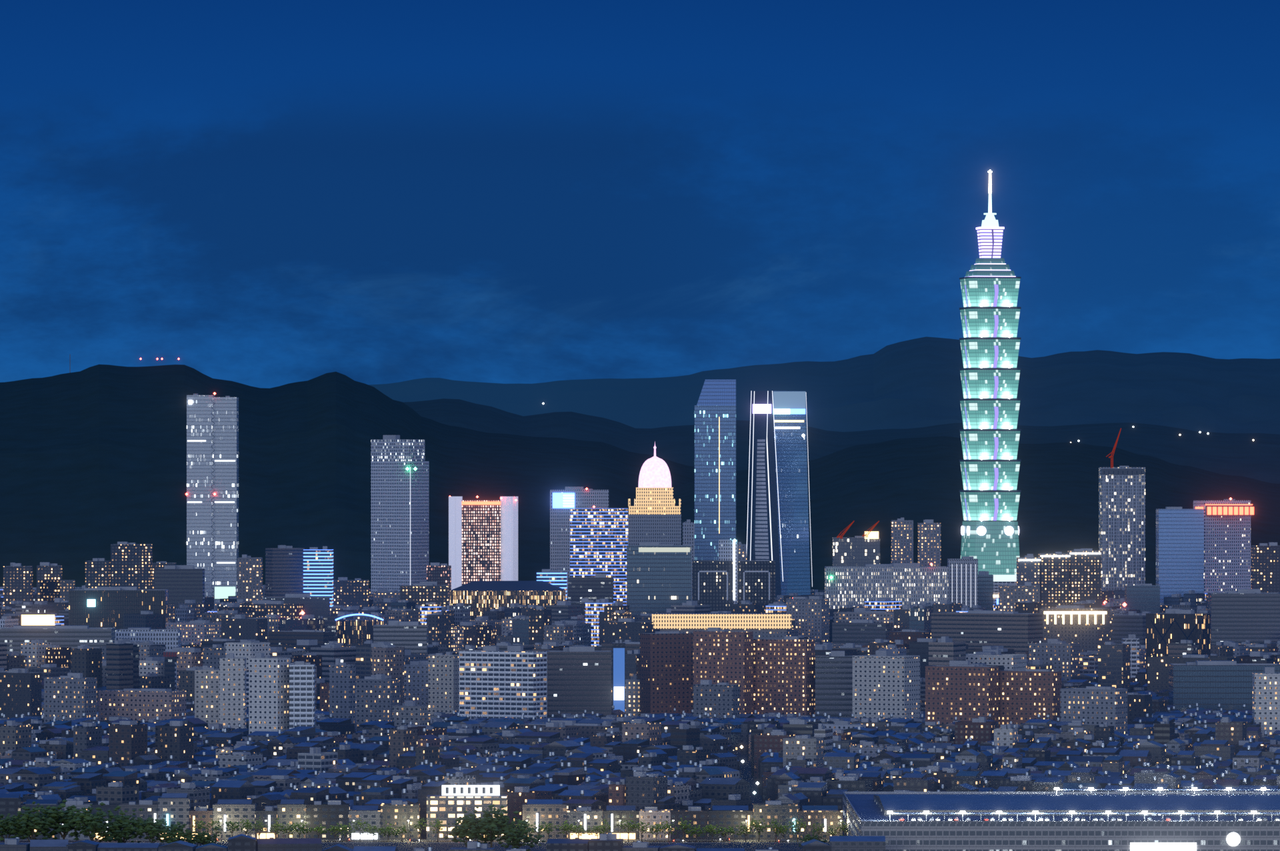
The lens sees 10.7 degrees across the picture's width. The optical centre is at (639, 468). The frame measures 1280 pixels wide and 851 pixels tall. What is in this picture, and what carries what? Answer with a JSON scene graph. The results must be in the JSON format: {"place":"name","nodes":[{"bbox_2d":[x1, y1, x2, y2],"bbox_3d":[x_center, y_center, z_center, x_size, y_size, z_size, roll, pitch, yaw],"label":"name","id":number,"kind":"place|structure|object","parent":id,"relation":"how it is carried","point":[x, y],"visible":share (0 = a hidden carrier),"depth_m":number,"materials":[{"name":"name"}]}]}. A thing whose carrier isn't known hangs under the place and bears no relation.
{"place":"outdoors","nodes":[
{"label":"outdoors","id":0,"kind":"place"},
{"bbox_2d":[0,364,694,589],"bbox_3d":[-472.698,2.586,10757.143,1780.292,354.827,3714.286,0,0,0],"label":"mountain","id":1,"kind":"structure","parent":0,"point":[92,462],"depth_m":9844.62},
{"bbox_2d":[69,354,1253,441],"bbox_3d":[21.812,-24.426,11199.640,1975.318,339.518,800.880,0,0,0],"label":"hillside lights","id":2,"kind":"object","parent":1,"relation":"on","point":[179,359],"visible":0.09,"depth_m":11599.20,"materials":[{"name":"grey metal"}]},
{"bbox_2d":[68,751,844,850],"bbox_3d":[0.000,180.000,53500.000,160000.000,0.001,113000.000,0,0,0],"label":"ground","id":3,"kind":"structure","parent":0,"point":[748,778],"depth_m":3278.94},
{"bbox_2d":[0,799,847,850],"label":"trees","id":4,"kind":"object","parent":3,"relation":"on","point":[27,824],"visible":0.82,"depth_m":3150.78,"materials":[{"name":"green plant"}]},
{"bbox_2d":[0,582,1279,737],"bbox_3d":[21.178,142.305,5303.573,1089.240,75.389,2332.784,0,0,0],"label":"city buildings","id":5,"kind":"structure","parent":3,"relation":"on","point":[717,673],"depth_m":4634.89,"materials":[{"name":"concrete"}]},
{"bbox_2d":[0,585,1279,836],"bbox_3d":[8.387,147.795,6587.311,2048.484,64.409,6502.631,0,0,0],"label":"city buildings","id":6,"kind":"structure","parent":3,"relation":"on","point":[672,761],"depth_m":3947.05,"materials":[{"name":"concrete"}]},
{"bbox_2d":[0,785,1279,850],"bbox_3d":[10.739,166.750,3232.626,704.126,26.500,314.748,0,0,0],"label":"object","id":7,"kind":"structure","parent":3,"relation":"on","point":[1064,821],"depth_m":3225.73,"materials":[{"name":"grey concrete"}]},
{"bbox_2d":[3,380,1279,645],"bbox_3d":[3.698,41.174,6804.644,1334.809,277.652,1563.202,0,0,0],"label":"skyline","id":8,"kind":"structure","parent":3,"relation":"on","point":[638,557],"depth_m":7338.57,"materials":[{"name":"grey glass"}]},
{"bbox_2d":[300,601,1126,803],"bbox_3d":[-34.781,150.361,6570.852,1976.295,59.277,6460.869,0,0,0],"label":"street lights","id":9,"kind":"object","parent":3,"relation":"on","point":[741,747],"visible":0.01,"depth_m":4002.05,"materials":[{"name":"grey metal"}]},
{"bbox_2d":[959,170,1021,574],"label":"skyscraper","id":10,"kind":"structure","parent":3,"relation":"on","point":[990,374],"depth_m":7508.03,"materials":[{"name":"teal glass"}]},
{"bbox_2d":[0,0,1279,388],"label":"sky","id":11,"kind":"structure","parent":0,"point":[268,194],"materials":[{"name":"blue"}]},
{"bbox_2d":[368,336,1279,434],"bbox_3d":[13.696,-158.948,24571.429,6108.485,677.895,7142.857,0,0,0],"label":"mountain","id":12,"kind":"structure","parent":0,"point":[913,383],"depth_m":23580.00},
{"bbox_2d":[403,398,1279,483],"bbox_3d":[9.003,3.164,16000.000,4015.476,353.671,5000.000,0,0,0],"label":"mountain","id":13,"kind":"structure","parent":0,"point":[1246,455],"depth_m":15716.39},
{"bbox_2d":[628,436,1279,592],"bbox_3d":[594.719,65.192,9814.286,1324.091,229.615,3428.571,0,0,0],"label":"mountain","id":14,"kind":"structure","parent":0,"point":[867,487],"depth_m":9176.91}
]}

